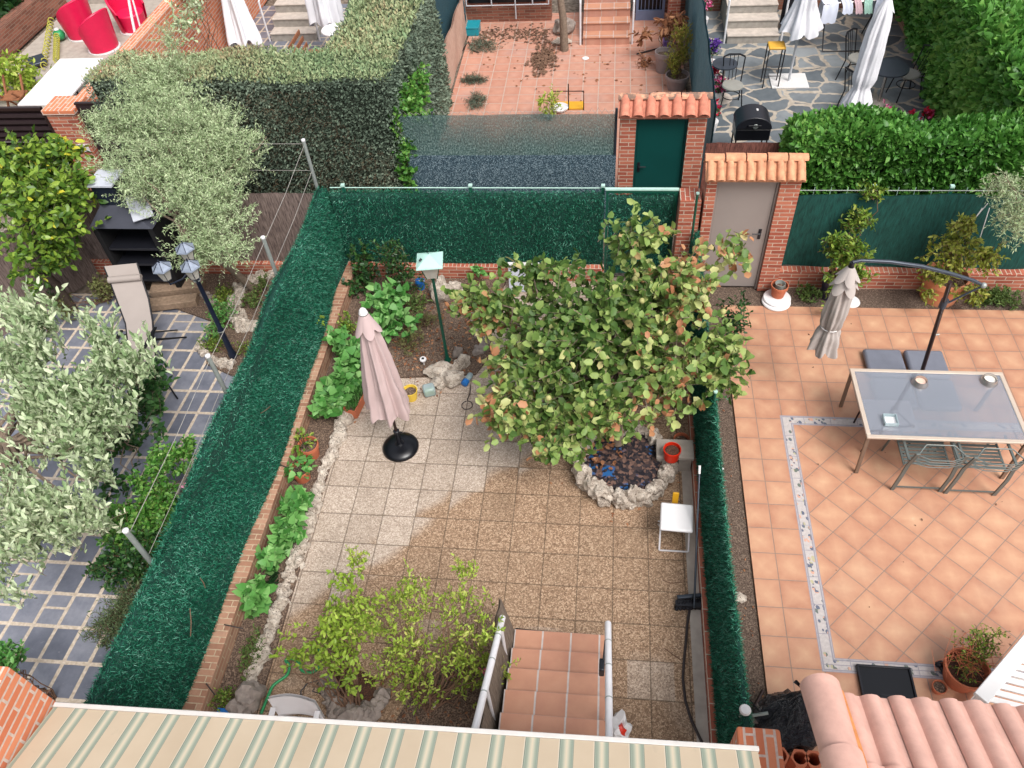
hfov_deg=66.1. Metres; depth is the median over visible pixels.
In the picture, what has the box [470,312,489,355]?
stone border
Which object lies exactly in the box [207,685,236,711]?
ground herb
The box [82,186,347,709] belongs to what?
hedge fence
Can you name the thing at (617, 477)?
stone planter
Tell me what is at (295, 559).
stone border
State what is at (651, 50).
pole
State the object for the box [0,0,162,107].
grey patio
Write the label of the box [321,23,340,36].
round table
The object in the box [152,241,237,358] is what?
triple lamp
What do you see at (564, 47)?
patio tree
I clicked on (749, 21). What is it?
back steps
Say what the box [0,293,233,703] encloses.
slate paving
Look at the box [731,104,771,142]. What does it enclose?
kettle barbecue
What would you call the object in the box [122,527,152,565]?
wire post
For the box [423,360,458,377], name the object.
boulder
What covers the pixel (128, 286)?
sun lounger
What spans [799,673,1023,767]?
porch roof
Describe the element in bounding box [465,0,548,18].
window
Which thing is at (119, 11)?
tub chair
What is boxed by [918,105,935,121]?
flower pot
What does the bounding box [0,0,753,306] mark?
ground
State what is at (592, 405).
quince tree
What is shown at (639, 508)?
fallen leaves
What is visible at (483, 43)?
clippings
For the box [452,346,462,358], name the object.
boulder
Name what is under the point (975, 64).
creeper hedge
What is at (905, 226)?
net fence
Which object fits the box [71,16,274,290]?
olive tree
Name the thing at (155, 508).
bush
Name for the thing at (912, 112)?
flower pot
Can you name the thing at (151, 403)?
tree
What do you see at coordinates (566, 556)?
slab paving
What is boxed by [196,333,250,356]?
bush
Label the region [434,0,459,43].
net fence
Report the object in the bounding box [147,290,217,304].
stone border
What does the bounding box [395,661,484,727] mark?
shrub bed
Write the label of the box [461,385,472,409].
cable loop
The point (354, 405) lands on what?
flower trough
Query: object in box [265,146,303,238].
fence wire
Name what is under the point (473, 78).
clippings
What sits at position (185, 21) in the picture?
wall creeper
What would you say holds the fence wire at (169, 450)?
attached to the wire post at (215, 371)
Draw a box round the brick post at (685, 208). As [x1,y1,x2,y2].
[670,188,701,272]
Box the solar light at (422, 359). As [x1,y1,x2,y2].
[420,356,425,364]
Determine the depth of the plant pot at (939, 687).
7.80 m
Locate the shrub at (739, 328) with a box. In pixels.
[716,289,752,402]
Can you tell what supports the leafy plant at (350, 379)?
on the bed at (322, 429)
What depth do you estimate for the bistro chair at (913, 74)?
14.88 m
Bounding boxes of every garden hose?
[260,649,322,713]
[682,609,702,741]
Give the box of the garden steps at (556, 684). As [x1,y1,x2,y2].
[498,629,604,735]
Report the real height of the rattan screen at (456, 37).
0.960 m
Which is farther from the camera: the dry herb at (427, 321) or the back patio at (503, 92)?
the back patio at (503, 92)
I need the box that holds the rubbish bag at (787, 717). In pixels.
[751,680,816,752]
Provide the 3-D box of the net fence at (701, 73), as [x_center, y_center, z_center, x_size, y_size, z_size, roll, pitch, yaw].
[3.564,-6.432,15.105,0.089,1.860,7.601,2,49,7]
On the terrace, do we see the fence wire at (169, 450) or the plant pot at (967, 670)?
the plant pot at (967, 670)
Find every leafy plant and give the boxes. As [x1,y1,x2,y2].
[231,543,286,620]
[266,485,314,556]
[307,376,351,419]
[320,356,362,395]
[321,324,360,372]
[360,277,422,343]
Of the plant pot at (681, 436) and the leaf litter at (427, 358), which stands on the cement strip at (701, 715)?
the plant pot at (681, 436)
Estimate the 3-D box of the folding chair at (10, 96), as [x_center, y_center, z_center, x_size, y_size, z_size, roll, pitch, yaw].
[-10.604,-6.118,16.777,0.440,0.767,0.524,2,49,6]
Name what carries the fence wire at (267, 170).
attached to the wire post at (303, 141)
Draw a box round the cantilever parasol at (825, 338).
[807,259,986,370]
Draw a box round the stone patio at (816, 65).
[684,8,936,142]
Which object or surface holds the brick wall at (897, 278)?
on the ground
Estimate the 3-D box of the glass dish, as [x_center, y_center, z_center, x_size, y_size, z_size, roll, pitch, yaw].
[4.413,0.420,9.174,0.150,0.054,0.150,2,49,6]
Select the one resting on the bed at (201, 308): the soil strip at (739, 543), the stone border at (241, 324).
the stone border at (241, 324)
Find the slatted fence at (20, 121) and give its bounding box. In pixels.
[0,106,73,204]
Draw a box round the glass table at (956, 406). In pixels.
[839,368,1023,478]
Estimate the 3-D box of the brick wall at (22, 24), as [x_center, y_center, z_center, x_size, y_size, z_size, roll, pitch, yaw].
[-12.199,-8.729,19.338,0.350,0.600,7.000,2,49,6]
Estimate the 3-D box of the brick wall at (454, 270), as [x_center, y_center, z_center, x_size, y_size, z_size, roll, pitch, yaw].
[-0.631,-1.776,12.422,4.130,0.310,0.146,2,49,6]
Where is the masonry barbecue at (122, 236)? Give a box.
[85,169,186,287]
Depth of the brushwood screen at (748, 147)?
12.17 m
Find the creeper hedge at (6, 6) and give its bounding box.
[0,0,23,17]
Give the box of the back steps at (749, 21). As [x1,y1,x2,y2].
[720,0,789,43]
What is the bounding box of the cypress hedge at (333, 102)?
[80,0,453,192]
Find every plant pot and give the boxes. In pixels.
[284,454,317,483]
[289,426,319,459]
[403,384,416,401]
[655,47,673,73]
[663,442,680,462]
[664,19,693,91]
[673,432,689,439]
[771,279,788,298]
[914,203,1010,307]
[931,679,947,694]
[932,623,1010,692]
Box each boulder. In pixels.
[225,698,251,713]
[235,680,266,712]
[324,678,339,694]
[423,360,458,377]
[428,275,451,302]
[430,376,445,389]
[437,370,463,387]
[448,281,462,290]
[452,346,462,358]
[453,354,470,370]
[551,37,572,44]
[553,17,575,34]
[735,592,746,602]
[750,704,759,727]
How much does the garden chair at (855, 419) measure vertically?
0.456 m
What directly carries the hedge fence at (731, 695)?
on the brick kerb
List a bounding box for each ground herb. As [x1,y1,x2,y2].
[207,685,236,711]
[235,624,266,680]
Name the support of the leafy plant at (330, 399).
on the bed at (322, 429)
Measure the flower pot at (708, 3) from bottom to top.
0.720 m
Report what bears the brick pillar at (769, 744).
on the cement strip at (701, 715)
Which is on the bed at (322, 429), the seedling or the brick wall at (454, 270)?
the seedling
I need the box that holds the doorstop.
[935,660,942,673]
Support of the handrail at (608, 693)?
on the garden steps at (556, 684)
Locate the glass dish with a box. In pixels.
[882,413,898,426]
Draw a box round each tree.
[0,124,109,312]
[0,274,173,608]
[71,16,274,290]
[81,352,180,501]
[440,198,755,470]
[557,0,568,51]
[972,164,1023,253]
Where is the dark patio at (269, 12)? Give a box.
[234,4,347,54]
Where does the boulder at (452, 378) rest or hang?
on the bed at (322, 429)
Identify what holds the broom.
on the slab paving at (566, 556)
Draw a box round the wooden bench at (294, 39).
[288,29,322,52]
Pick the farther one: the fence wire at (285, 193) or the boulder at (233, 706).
the fence wire at (285, 193)
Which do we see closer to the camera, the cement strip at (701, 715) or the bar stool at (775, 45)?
the cement strip at (701, 715)
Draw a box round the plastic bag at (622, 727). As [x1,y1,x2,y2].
[613,709,632,737]
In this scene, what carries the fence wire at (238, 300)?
attached to the wire post at (215, 371)
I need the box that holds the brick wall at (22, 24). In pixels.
[0,0,66,63]
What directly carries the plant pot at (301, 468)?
on the bed at (322, 429)
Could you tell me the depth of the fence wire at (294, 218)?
11.36 m
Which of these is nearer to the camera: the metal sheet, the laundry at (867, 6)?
the metal sheet
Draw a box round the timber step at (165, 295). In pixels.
[149,277,205,311]
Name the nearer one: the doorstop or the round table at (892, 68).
the doorstop
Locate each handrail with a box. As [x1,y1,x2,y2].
[471,615,506,727]
[605,621,612,736]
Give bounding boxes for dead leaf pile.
[524,35,563,88]
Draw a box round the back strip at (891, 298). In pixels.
[708,287,1023,310]
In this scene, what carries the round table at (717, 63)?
on the stone patio at (816, 65)
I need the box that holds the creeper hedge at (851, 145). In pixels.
[778,101,1023,195]
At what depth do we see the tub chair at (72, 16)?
18.93 m
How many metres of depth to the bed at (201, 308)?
12.27 m
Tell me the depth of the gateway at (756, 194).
10.80 m
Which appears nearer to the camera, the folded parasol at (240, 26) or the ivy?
the ivy
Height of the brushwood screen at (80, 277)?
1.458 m
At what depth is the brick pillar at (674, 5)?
17.17 m
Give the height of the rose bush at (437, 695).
1.398 m
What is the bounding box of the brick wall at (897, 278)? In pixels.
[778,266,1023,290]
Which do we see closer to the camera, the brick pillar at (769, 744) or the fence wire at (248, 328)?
the brick pillar at (769, 744)
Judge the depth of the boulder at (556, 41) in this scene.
17.53 m
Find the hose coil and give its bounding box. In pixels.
[456,0,465,21]
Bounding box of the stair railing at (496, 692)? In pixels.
[479,598,514,729]
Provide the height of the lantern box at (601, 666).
0.191 m
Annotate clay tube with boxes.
[782,747,788,765]
[784,749,809,767]
[800,750,820,767]
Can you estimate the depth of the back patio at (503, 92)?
16.72 m
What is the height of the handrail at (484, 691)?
1.838 m
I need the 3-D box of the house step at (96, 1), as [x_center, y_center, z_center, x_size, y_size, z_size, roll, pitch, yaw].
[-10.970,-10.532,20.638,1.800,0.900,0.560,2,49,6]
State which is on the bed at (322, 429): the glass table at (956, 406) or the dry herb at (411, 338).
the dry herb at (411, 338)
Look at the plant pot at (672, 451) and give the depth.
9.41 m
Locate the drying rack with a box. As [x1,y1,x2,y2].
[822,0,875,51]
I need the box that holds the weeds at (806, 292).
[796,280,823,302]
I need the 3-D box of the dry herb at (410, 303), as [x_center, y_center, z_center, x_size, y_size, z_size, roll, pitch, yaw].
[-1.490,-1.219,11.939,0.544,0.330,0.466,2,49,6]
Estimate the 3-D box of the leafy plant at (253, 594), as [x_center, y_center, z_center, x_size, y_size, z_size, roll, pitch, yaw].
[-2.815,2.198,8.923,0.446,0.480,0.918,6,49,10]
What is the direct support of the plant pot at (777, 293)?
on the lid stack
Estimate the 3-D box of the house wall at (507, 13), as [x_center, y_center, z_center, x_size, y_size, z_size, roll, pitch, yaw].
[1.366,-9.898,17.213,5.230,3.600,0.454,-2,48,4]
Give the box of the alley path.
[0,220,976,275]
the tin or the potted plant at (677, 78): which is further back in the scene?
the potted plant at (677, 78)
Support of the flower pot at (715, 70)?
on the stone patio at (816, 65)
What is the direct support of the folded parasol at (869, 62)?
on the stone patio at (816, 65)
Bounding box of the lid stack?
[762,289,790,311]
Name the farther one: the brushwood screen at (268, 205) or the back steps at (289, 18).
the back steps at (289, 18)
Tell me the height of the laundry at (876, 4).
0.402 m
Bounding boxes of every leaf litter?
[380,653,474,727]
[391,284,479,372]
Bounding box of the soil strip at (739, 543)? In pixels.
[708,306,766,707]
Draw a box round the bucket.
[415,278,424,290]
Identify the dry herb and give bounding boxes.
[392,326,425,356]
[403,290,432,315]
[409,309,443,328]
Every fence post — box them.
[688,192,698,255]
[713,390,717,401]
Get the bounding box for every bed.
[177,273,274,376]
[212,277,506,713]
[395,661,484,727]
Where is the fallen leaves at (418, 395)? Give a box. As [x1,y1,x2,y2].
[353,377,441,422]
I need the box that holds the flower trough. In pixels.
[343,380,364,417]
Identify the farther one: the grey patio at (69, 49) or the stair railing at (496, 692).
the grey patio at (69, 49)
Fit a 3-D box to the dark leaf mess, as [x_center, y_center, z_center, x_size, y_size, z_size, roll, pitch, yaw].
[0.028,-8.012,18.032,1.728,0.070,1.184,2,49,6]
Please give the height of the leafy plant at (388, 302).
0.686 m
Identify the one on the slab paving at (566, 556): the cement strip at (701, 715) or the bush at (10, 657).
the cement strip at (701, 715)
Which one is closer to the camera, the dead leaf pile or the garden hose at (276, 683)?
the garden hose at (276, 683)
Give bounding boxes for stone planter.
[317,669,390,721]
[571,421,678,509]
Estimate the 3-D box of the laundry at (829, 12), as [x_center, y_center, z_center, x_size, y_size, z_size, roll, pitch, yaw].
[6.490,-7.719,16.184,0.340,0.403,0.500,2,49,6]
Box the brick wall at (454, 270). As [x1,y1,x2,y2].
[347,261,603,281]
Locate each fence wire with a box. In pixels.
[77,168,309,170]
[130,362,208,531]
[149,387,221,552]
[211,243,263,356]
[224,268,273,381]
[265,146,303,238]
[275,172,311,263]
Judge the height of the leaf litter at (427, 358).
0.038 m
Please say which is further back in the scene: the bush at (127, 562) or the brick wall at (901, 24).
the brick wall at (901, 24)
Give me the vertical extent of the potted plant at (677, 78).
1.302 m
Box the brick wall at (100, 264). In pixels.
[91,259,283,273]
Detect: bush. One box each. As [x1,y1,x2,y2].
[0,638,56,700]
[24,281,56,298]
[46,272,112,320]
[78,577,142,650]
[81,521,166,594]
[95,433,196,556]
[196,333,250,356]
[201,295,239,341]
[211,282,233,307]
[240,269,267,307]
[346,545,520,714]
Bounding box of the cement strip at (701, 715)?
[681,467,708,742]
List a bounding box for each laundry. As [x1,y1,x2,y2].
[818,0,838,23]
[838,0,852,14]
[852,0,862,14]
[862,0,872,13]
[872,0,882,13]
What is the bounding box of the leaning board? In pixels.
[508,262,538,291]
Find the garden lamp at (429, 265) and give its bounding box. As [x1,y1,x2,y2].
[416,250,450,362]
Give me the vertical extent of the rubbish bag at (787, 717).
0.860 m
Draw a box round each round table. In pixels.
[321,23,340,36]
[712,57,736,104]
[872,58,909,107]
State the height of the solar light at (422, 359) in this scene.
0.132 m
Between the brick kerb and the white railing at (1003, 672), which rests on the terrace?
the white railing at (1003, 672)
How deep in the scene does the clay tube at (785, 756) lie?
7.25 m
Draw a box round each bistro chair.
[719,53,745,110]
[835,28,858,79]
[837,66,871,105]
[885,44,935,102]
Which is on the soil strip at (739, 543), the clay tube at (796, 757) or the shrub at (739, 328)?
the shrub at (739, 328)
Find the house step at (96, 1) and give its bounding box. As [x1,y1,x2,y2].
[66,0,105,3]
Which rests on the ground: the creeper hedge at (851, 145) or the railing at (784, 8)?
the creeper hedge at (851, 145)
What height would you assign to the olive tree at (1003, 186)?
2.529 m
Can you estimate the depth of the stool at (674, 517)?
8.81 m
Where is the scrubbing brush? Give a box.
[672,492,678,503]
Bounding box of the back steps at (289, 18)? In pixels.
[258,0,321,41]
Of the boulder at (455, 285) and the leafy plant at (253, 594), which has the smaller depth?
the leafy plant at (253, 594)
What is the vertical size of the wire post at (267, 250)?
1.852 m
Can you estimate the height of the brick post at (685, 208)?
1.650 m
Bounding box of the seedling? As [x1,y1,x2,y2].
[470,263,487,282]
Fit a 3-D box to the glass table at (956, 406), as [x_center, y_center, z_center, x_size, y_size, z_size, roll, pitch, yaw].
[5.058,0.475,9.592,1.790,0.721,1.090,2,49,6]
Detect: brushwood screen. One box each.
[0,219,98,335]
[69,193,313,260]
[700,142,779,196]
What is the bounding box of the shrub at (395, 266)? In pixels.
[368,238,427,291]
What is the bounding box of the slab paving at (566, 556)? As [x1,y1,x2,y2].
[257,280,696,741]
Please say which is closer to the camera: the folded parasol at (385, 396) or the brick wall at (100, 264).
the folded parasol at (385, 396)
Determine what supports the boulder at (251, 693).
on the bed at (322, 429)
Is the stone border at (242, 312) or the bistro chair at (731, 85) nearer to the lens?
the stone border at (242, 312)
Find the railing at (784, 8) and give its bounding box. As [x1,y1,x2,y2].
[780,0,793,26]
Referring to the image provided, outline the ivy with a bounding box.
[341,237,381,298]
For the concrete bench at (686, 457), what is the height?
0.340 m
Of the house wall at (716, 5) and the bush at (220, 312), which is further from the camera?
the house wall at (716, 5)
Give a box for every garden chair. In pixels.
[853,410,910,453]
[881,440,969,491]
[933,442,1023,495]
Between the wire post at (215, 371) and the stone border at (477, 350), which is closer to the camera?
the wire post at (215, 371)
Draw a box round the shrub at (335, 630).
[268,568,385,706]
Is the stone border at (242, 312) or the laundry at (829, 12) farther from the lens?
the laundry at (829, 12)
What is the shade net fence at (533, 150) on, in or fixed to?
on the ground
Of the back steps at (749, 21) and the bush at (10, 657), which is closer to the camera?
the bush at (10, 657)
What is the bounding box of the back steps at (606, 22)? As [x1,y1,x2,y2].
[579,0,634,44]
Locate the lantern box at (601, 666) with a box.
[599,640,604,675]
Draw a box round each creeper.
[164,0,219,51]
[388,61,433,192]
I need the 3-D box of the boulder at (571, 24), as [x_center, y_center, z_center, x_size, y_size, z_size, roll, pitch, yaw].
[1.191,-8.090,17.906,0.533,0.509,0.490,2,49,6]
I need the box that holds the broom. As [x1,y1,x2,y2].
[674,466,701,610]
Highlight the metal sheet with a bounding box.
[126,192,153,221]
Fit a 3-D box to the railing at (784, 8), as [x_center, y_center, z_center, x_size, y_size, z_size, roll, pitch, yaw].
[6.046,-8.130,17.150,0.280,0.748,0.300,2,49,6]
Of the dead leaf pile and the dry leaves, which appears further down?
the dry leaves
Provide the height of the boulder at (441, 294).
0.610 m
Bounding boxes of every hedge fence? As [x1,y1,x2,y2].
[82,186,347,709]
[330,183,605,264]
[685,230,754,743]
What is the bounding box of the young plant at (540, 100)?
[537,83,562,114]
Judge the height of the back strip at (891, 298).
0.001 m
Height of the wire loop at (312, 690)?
0.012 m
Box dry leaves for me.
[723,389,763,696]
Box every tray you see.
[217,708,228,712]
[855,664,916,698]
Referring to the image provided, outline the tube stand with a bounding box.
[127,0,139,32]
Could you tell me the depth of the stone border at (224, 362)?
11.49 m
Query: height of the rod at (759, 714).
0.080 m
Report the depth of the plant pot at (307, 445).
10.12 m
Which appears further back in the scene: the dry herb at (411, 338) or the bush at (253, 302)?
the bush at (253, 302)
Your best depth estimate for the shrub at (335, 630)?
7.91 m
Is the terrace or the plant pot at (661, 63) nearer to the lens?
the terrace
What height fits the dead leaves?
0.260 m
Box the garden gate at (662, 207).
[604,187,678,272]
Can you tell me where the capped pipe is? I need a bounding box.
[739,704,750,716]
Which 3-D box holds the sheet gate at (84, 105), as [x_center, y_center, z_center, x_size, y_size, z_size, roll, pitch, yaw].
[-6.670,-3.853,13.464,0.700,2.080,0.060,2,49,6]
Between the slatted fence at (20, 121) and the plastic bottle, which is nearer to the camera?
the plastic bottle
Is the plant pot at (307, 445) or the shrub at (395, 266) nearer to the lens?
the plant pot at (307, 445)
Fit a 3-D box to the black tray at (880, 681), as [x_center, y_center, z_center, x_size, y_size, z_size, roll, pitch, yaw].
[3.753,3.031,7.871,0.526,0.045,0.420,2,49,6]
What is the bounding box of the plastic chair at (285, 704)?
[268,694,324,718]
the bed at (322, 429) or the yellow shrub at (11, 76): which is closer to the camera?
the bed at (322, 429)
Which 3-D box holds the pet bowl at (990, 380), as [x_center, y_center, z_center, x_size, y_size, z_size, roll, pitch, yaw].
[5.756,-0.054,9.477,0.207,0.062,0.207,2,49,6]
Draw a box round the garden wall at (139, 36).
[77,0,266,100]
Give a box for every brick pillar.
[41,95,104,189]
[667,0,680,33]
[730,727,784,767]
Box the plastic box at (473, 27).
[466,20,480,35]
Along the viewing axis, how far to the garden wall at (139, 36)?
16.28 m
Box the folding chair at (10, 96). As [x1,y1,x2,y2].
[0,74,27,105]
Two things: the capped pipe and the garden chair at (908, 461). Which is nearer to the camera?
the capped pipe
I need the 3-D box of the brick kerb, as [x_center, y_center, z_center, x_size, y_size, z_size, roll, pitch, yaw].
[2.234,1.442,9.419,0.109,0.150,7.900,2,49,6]
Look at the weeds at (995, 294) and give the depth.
11.29 m
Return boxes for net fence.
[399,107,617,218]
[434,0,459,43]
[685,0,716,187]
[782,184,1023,268]
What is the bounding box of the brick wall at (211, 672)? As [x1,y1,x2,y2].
[182,265,356,711]
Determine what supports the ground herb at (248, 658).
on the bed at (322, 429)
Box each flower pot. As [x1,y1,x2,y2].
[704,0,713,22]
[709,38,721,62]
[712,66,721,79]
[714,74,727,101]
[714,99,721,132]
[908,109,916,120]
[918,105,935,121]
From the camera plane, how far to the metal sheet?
11.60 m
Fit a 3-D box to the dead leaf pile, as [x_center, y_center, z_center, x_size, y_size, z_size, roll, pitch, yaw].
[0.702,-7.062,17.082,0.840,0.099,2.525,2,49,6]
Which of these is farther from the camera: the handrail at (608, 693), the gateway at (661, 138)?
the gateway at (661, 138)
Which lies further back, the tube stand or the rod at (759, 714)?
the tube stand
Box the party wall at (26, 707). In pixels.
[0,666,55,767]
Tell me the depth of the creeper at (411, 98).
12.49 m
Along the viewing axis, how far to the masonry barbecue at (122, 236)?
11.96 m
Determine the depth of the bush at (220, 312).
11.84 m
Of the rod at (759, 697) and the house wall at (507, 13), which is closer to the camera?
the rod at (759, 697)
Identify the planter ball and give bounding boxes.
[53,28,64,39]
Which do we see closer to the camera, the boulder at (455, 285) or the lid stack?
the lid stack
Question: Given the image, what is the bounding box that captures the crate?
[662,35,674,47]
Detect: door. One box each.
[634,120,685,194]
[635,0,664,20]
[705,183,776,285]
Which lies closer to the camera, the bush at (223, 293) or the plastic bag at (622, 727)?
the plastic bag at (622, 727)
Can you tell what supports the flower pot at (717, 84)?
on the stone patio at (816, 65)
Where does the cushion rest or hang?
on the grey patio at (69, 49)
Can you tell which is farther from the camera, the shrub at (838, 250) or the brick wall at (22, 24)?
the brick wall at (22, 24)
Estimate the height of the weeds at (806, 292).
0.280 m
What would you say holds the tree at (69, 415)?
on the slate paving at (63, 661)
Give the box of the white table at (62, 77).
[18,58,102,105]
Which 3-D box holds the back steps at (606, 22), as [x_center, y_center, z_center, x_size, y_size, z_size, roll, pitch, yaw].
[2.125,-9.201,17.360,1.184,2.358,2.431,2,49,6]
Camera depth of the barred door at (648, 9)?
17.98 m
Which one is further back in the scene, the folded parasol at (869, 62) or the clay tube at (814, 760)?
the folded parasol at (869, 62)
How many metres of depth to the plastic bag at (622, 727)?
7.65 m
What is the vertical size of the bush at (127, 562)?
0.864 m
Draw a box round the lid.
[850,296,859,307]
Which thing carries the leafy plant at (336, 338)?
on the bed at (322, 429)
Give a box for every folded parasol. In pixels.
[221,0,262,47]
[305,0,343,38]
[355,307,418,461]
[768,0,823,88]
[840,0,894,106]
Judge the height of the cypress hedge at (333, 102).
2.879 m
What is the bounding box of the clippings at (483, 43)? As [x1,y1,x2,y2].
[465,33,500,54]
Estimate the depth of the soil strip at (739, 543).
9.07 m
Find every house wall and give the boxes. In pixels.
[464,0,685,21]
[704,0,863,10]
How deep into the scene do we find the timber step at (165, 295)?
12.44 m
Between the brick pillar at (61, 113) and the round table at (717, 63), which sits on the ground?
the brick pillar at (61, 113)
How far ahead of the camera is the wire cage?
15.68 m
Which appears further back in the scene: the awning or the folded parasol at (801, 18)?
the folded parasol at (801, 18)
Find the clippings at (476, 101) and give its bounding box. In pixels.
[463,90,488,109]
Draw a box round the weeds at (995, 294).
[968,283,1023,310]
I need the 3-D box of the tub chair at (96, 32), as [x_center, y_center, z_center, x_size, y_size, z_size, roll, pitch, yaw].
[-9.844,-8.401,18.613,0.774,0.945,0.861,17,52,19]
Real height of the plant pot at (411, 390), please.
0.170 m
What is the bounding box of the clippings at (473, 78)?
[459,71,488,84]
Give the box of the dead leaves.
[484,34,665,100]
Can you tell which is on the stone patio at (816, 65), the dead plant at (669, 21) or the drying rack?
the drying rack
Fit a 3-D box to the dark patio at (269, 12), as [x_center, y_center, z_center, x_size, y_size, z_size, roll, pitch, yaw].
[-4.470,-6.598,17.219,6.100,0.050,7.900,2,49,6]
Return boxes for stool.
[657,502,692,552]
[760,41,785,87]
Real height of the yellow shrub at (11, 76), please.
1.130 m
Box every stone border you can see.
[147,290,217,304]
[194,341,236,369]
[226,269,274,332]
[234,299,247,318]
[243,406,353,680]
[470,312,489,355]
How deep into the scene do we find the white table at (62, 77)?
16.30 m
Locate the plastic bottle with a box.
[461,372,472,386]
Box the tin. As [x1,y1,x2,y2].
[775,280,785,289]
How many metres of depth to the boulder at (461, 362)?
11.05 m
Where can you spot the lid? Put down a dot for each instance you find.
(855, 302)
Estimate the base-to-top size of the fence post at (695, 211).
1.755 m
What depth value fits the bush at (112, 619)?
8.45 m
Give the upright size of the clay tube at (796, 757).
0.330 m
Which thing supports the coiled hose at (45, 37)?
on the grey patio at (69, 49)
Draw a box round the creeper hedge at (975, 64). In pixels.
[892,0,1023,193]
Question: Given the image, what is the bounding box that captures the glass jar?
[422,382,435,397]
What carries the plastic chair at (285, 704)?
on the slab paving at (566, 556)
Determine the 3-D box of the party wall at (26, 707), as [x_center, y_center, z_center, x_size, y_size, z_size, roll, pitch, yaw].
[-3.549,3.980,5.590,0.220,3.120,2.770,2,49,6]
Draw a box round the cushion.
[26,53,46,67]
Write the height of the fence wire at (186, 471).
0.037 m
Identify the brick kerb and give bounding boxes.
[683,327,717,742]
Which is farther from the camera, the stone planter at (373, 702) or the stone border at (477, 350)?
the stone border at (477, 350)
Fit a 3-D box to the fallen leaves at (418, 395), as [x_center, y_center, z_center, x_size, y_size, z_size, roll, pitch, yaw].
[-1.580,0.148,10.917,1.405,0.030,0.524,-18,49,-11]
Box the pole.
[637,43,677,53]
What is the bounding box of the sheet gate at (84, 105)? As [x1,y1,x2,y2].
[73,101,135,192]
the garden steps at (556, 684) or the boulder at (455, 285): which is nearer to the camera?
the garden steps at (556, 684)
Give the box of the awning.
[7,702,760,767]
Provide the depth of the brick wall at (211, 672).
9.12 m
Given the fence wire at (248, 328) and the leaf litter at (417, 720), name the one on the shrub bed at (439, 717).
the leaf litter at (417, 720)
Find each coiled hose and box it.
[40,17,53,69]
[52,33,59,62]
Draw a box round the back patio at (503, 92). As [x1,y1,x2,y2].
[447,11,685,194]
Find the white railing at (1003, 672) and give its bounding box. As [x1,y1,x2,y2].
[970,634,1023,706]
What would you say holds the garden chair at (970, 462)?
on the terrace
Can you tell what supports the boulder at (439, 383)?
on the slab paving at (566, 556)
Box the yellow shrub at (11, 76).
[0,49,51,101]
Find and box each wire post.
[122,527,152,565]
[205,353,226,395]
[260,235,277,276]
[301,138,318,188]
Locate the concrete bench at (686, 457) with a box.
[656,439,693,470]
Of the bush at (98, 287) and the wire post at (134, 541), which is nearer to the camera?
the wire post at (134, 541)
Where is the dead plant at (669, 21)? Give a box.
[627,10,689,47]
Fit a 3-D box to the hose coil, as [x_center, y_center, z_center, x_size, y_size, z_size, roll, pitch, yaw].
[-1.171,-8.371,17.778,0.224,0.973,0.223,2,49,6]
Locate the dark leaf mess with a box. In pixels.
[477,23,550,47]
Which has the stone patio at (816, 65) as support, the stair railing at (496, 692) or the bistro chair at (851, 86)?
the bistro chair at (851, 86)
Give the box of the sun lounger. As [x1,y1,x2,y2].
[103,263,186,398]
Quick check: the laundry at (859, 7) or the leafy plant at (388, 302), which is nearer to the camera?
the leafy plant at (388, 302)
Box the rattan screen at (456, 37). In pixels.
[435,0,467,114]
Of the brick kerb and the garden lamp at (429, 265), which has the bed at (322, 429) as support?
the garden lamp at (429, 265)
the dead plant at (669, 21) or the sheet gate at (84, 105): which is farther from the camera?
the dead plant at (669, 21)
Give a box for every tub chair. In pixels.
[56,0,91,41]
[78,8,120,55]
[104,0,147,35]
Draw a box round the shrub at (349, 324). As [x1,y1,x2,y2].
[337,310,357,335]
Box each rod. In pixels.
[752,711,768,716]
[753,689,763,707]
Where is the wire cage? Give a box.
[553,84,583,112]
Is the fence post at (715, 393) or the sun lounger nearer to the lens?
the fence post at (715, 393)
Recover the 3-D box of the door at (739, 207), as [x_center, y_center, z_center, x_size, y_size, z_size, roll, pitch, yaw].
[3.226,-2.093,11.243,0.765,1.840,0.089,2,49,6]
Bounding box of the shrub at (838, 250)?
[818,178,888,310]
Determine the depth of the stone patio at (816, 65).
16.13 m
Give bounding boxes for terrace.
[723,305,1023,767]
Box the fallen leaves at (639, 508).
[528,463,679,525]
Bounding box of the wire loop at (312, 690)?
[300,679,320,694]
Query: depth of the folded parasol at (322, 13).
16.97 m
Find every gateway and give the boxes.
[617,92,712,220]
[698,152,808,290]

